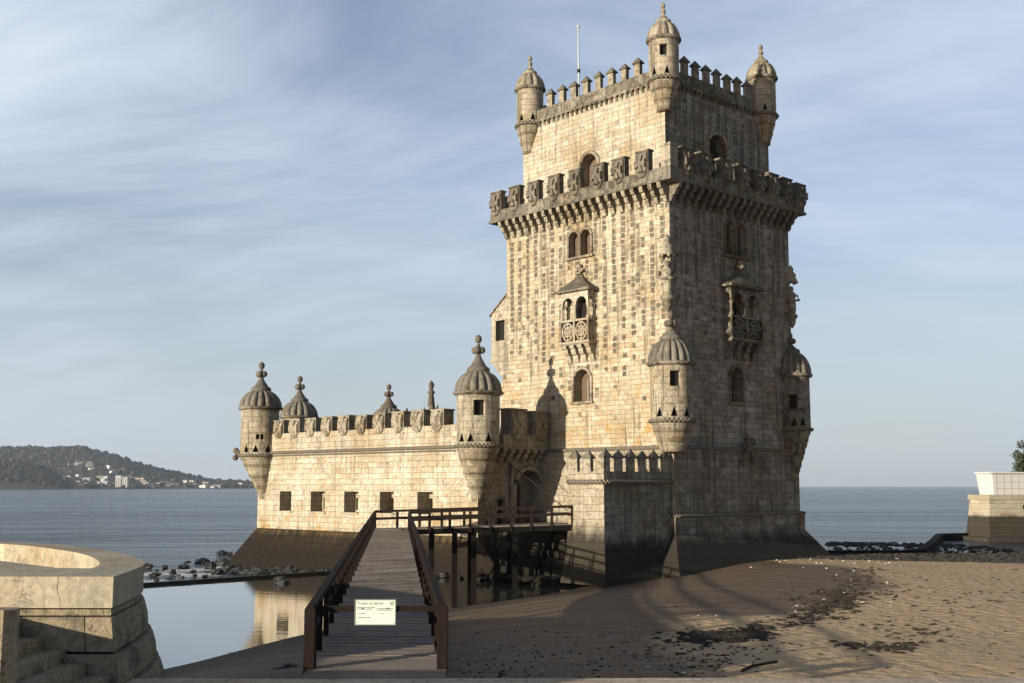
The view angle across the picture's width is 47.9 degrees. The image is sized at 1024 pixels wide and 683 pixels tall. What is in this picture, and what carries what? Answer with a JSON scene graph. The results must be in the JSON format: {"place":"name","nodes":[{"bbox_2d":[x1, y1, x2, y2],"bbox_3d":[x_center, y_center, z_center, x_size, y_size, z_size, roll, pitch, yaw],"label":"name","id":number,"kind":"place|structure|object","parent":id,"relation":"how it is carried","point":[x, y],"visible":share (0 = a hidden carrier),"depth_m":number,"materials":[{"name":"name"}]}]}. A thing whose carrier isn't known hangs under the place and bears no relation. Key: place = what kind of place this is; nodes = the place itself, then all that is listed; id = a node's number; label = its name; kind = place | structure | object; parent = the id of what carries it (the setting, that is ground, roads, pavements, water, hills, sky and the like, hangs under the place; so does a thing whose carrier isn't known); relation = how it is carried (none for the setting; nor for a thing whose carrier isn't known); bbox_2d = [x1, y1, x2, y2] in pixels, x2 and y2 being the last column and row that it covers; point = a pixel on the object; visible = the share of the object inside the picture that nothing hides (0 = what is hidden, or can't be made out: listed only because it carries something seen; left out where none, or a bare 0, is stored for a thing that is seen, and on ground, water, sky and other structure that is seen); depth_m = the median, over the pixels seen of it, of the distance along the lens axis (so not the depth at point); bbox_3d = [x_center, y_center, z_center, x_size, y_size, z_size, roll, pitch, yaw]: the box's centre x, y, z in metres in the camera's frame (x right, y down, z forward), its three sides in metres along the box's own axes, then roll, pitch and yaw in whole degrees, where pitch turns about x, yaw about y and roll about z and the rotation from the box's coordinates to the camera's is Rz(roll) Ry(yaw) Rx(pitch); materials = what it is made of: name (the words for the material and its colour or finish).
{"place":"outdoors","nodes":[
{"label":"outdoors","id":0,"kind":"place"},
{"bbox_2d":[0,466,65,488],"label":"headland","id":1,"kind":"structure","parent":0,"point":[21,484],"depth_m":2129.05,"materials":[{"name":"green plant"}]},
{"bbox_2d":[0,461,73,488],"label":"headland woods","id":2,"kind":"object","parent":1,"relation":"on","point":[10,471],"visible":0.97,"depth_m":2193.07,"materials":[{"name":"green plant"}]},
{"bbox_2d":[0,449,251,488],"bbox_3d":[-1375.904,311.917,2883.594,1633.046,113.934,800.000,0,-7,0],"label":"hill","id":3,"kind":"structure","parent":0,"point":[65,470],"depth_m":2708.34,"materials":[{"name":"green plant"}]},
{"bbox_2d":[86,462,92,466],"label":"house","id":4,"kind":"structure","parent":3,"relation":"on","point":[89,464],"depth_m":2723.16,"materials":[{"name":"white paint"}]},
{"bbox_2d":[115,475,128,487],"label":"apartment block","id":5,"kind":"structure","parent":3,"relation":"on","point":[120,480],"depth_m":2515.10,"materials":[{"name":"white concrete"}]},
{"bbox_2d":[0,445,253,488],"bbox_3d":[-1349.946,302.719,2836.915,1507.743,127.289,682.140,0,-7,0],"label":"hill woods","id":6,"kind":"object","parent":3,"relation":"on","point":[127,464],"visible":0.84,"depth_m":2794.70,"materials":[{"name":"green plant"}]},
{"bbox_2d":[141,573,588,668],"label":"pool water","id":7,"kind":"structure","parent":0,"point":[193,622],"depth_m":56.42,"materials":[{"name":"blue liquid"}]},
{"bbox_2d":[273,576,290,583],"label":"boulder","id":8,"kind":"object","parent":7,"relation":"in","point":[281,580],"visible":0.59,"depth_m":70.38,"materials":[{"name":"grey stone"}]},
{"bbox_2d":[435,571,449,577],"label":"boulder","id":9,"kind":"object","parent":7,"relation":"in","point":[444,574],"visible":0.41,"depth_m":74.58,"materials":[{"name":"grey stone"}]},
{"bbox_2d":[0,486,1023,582],"bbox_3d":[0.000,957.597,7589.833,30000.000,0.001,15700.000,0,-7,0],"label":"sea","id":10,"kind":"structure","parent":0,"point":[170,528],"depth_m":228.78,"materials":[{"name":"liquid"}]},
{"bbox_2d":[144,563,153,568],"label":"boulder","id":11,"kind":"object","parent":10,"relation":"in","point":[147,565],"visible":0.62,"depth_m":90.17,"materials":[{"name":"grey stone"}]},
{"bbox_2d":[148,572,161,576],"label":"boulder","id":12,"kind":"object","parent":10,"relation":"on","point":[154,574],"visible":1,"depth_m":81.91,"materials":[{"name":"grey stone"}]},
{"bbox_2d":[169,569,176,574],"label":"boulder","id":13,"kind":"object","parent":10,"relation":"in","point":[172,572],"visible":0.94,"depth_m":83.84,"materials":[{"name":"grey stone"}]},
{"bbox_2d":[178,564,189,569],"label":"boulder","id":14,"kind":"object","parent":10,"relation":"in","point":[182,566],"visible":0.89,"depth_m":89.08,"materials":[{"name":"grey stone"}]},
{"bbox_2d":[194,558,209,563],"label":"boulder","id":15,"kind":"object","parent":10,"relation":"in","point":[201,560],"visible":0.81,"depth_m":96.14,"materials":[{"name":"grey stone"}]},
{"bbox_2d":[204,561,216,569],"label":"boulder","id":16,"kind":"object","parent":10,"relation":"in","point":[210,565],"visible":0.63,"depth_m":88.94,"materials":[{"name":"grey stone"}]},
{"bbox_2d":[209,568,225,574],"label":"boulder","id":17,"kind":"object","parent":10,"relation":"in","point":[217,571],"visible":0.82,"depth_m":83.56,"materials":[{"name":"grey stone"}]},
{"bbox_2d":[216,550,226,554],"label":"boulder","id":18,"kind":"object","parent":10,"relation":"in","point":[221,552],"visible":0.82,"depth_m":108.24,"materials":[{"name":"grey stone"}]},
{"bbox_2d":[215,558,228,565],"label":"boulder","id":19,"kind":"object","parent":10,"relation":"in","point":[221,561],"visible":0.52,"depth_m":93.64,"materials":[{"name":"grey stone"}]},
{"bbox_2d":[221,564,238,571],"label":"boulder","id":20,"kind":"object","parent":10,"relation":"in","point":[227,568],"visible":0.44,"depth_m":86.58,"materials":[{"name":"grey stone"}]},
{"bbox_2d":[229,567,244,573],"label":"boulder","id":21,"kind":"object","parent":10,"relation":"in","point":[237,570],"visible":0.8,"depth_m":84.67,"materials":[{"name":"grey stone"}]},
{"bbox_2d":[143,570,331,585],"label":"pool weir","id":22,"kind":"object","parent":10,"relation":"in","point":[229,578],"visible":0.21,"depth_m":73.01,"materials":[{"name":"grey stone"}]},
{"bbox_2d":[241,568,255,574],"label":"boulder","id":23,"kind":"object","parent":10,"relation":"in","point":[246,571],"visible":0.45,"depth_m":83.71,"materials":[{"name":"grey stone"}]},
{"bbox_2d":[248,569,264,575],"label":"boulder","id":24,"kind":"object","parent":10,"relation":"in","point":[256,572],"visible":0.53,"depth_m":81.38,"materials":[{"name":"grey stone"}]},
{"bbox_2d":[282,568,296,572],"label":"boulder","id":25,"kind":"object","parent":10,"relation":"in","point":[289,570],"visible":0.41,"depth_m":83.35,"materials":[{"name":"grey stone"}]},
{"bbox_2d":[317,568,328,570],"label":"boulder","id":26,"kind":"object","parent":10,"relation":"in","point":[324,569],"visible":0.2,"depth_m":82.36,"materials":[{"name":"grey stone"}]},
{"bbox_2d":[827,533,968,553],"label":"shore weir","id":27,"kind":"object","parent":10,"relation":"in","point":[933,540],"visible":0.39,"depth_m":106.85,"materials":[{"name":"grey stone"}]},
{"bbox_2d":[963,495,1023,541],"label":"stone quay","id":28,"kind":"structure","parent":10,"relation":"in","point":[995,518],"depth_m":134.77,"materials":[{"name":"stone"}]},
{"bbox_2d":[1010,440,1023,471],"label":"tree","id":29,"kind":"object","parent":28,"relation":"on","point":[1020,460],"visible":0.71,"depth_m":145.18,"materials":[{"name":"green plant"}]},
{"bbox_2d":[0,0,1023,485],"label":"sky","id":30,"kind":"structure","parent":0,"point":[195,195],"materials":[{"name":"blue"}]},
{"bbox_2d":[164,557,1023,678],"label":"sand","id":31,"kind":"structure","parent":0,"point":[636,606],"depth_m":39.16,"materials":[{"name":"beige sand"}]},
{"bbox_2d":[0,541,163,682],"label":"curved terrace","id":32,"kind":"structure","parent":31,"relation":"on","point":[77,604],"depth_m":18.72,"materials":[{"name":"stone"}]},
{"bbox_2d":[273,662,302,669],"bbox_3d":[-5.849,8.765,30.435,0.841,0.581,1.306,0,-7,-2],"label":"boulder","id":33,"kind":"object","parent":31,"relation":"on","point":[286,665],"visible":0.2,"depth_m":30.27,"materials":[{"name":"grey stone"}]},
{"bbox_2d":[224,335,567,581],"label":"stone bastion","id":34,"kind":"object","parent":31,"relation":"on","point":[326,487],"visible":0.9,"depth_m":82.42,"materials":[{"name":"stone"}]},
{"bbox_2d":[301,505,572,679],"bbox_3d":[-2.456,10.294,49.059,12.328,5.972,61.133,0,-7,0],"label":"footbridge","id":35,"kind":"object","parent":31,"relation":"on","point":[396,563],"visible":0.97,"depth_m":28.43,"materials":[{"name":"brown wood"}]},
{"bbox_2d":[354,599,395,624],"bbox_3d":[-2.383,4.724,20.139,0.720,0.440,0.118,0,-7,0],"label":"notice sign","id":36,"kind":"object","parent":35,"relation":"attached to","point":[375,611],"visible":1,"depth_m":20.09,"materials":[{"name":"metal"}]},
{"bbox_2d":[476,522,576,586],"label":"masonry mound","id":37,"kind":"object","parent":31,"relation":"on","point":[541,556],"visible":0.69,"depth_m":71.05,"materials":[{"name":"stone"}]},
{"bbox_2d":[489,3,831,586],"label":"stone tower","id":38,"kind":"structure","parent":31,"relation":"on","point":[649,357],"depth_m":77.20,"materials":[{"name":"stone"}]},
{"bbox_2d":[577,25,579,95],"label":"flagpole","id":39,"kind":"object","parent":38,"relation":"on","point":[578,69],"visible":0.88,"depth_m":88.11,"materials":[{"name":"metal"}]},
{"bbox_2d":[564,227,594,261],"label":"window","id":40,"kind":"structure","parent":38,"relation":"in","point":[578,255],"depth_m":79.36,"materials":[{"name":"stone"}]},
{"bbox_2d":[570,366,593,404],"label":"window","id":41,"kind":"structure","parent":38,"relation":"in","point":[587,379],"depth_m":78.47,"materials":[{"name":"stone"}]},
{"bbox_2d":[578,150,599,185],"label":"doorway","id":42,"kind":"structure","parent":38,"relation":"in","point":[596,159],"depth_m":81.78,"materials":[{"name":"stone"}]},
{"bbox_2d":[706,131,730,177],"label":"doorway","id":43,"kind":"structure","parent":38,"relation":"in","point":[710,146],"depth_m":80.63,"materials":[{"name":"stone"}]},
{"bbox_2d":[728,365,745,405],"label":"window","id":44,"kind":"structure","parent":38,"relation":"in","point":[733,367],"depth_m":76.64,"materials":[{"name":"brown stone"}]},
{"bbox_2d":[723,219,750,261],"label":"window","id":45,"kind":"structure","parent":38,"relation":"in","point":[735,256],"depth_m":77.94,"materials":[{"name":"beige stone"}]},
{"bbox_2d":[461,558,930,677],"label":"shells","id":46,"kind":"object","parent":31,"relation":"on","point":[698,615],"visible":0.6,"depth_m":40.25},
{"bbox_2d":[455,564,1023,677],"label":"seaweed","id":47,"kind":"object","parent":31,"relation":"on","point":[741,634],"visible":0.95,"depth_m":36.85,"materials":[{"name":"black plant"}]},
{"bbox_2d":[740,660,777,671],"bbox_3d":[5.891,7.838,27.961,0.316,0.121,2.027,-5,-9,36],"label":"driftwood stick","id":48,"kind":"object","parent":31,"relation":"on","point":[756,664],"visible":1,"depth_m":28.03,"materials":[{"name":"grey wood"}]},
{"bbox_2d":[798,541,1023,563],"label":"pebbles","id":49,"kind":"object","parent":31,"relation":"on","point":[1005,556],"visible":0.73,"depth_m":79.85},
{"bbox_2d":[974,472,1023,494],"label":"white wall","id":50,"kind":"structure","parent":0,"point":[1000,483],"depth_m":136.00,"materials":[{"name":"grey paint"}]},
{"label":"landing pavement","id":51,"kind":"structure","parent":0,"visible":0},
{"bbox_2d":[0,607,19,682],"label":"stair wall","id":52,"kind":"structure","parent":51,"relation":"on","point":[9,626],"depth_m":13.29,"materials":[{"name":"beige stone"}]},
{"bbox_2d":[16,625,110,682],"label":"stone stairs","id":53,"kind":"structure","parent":51,"relation":"on","point":[36,663],"depth_m":17.72,"materials":[{"name":"beige stone"}]},
{"bbox_2d":[125,678,1023,682],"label":"landing kerb","id":54,"kind":"structure","parent":51,"relation":"on","point":[654,680],"depth_m":18.66,"materials":[{"name":"stone"}]}
]}

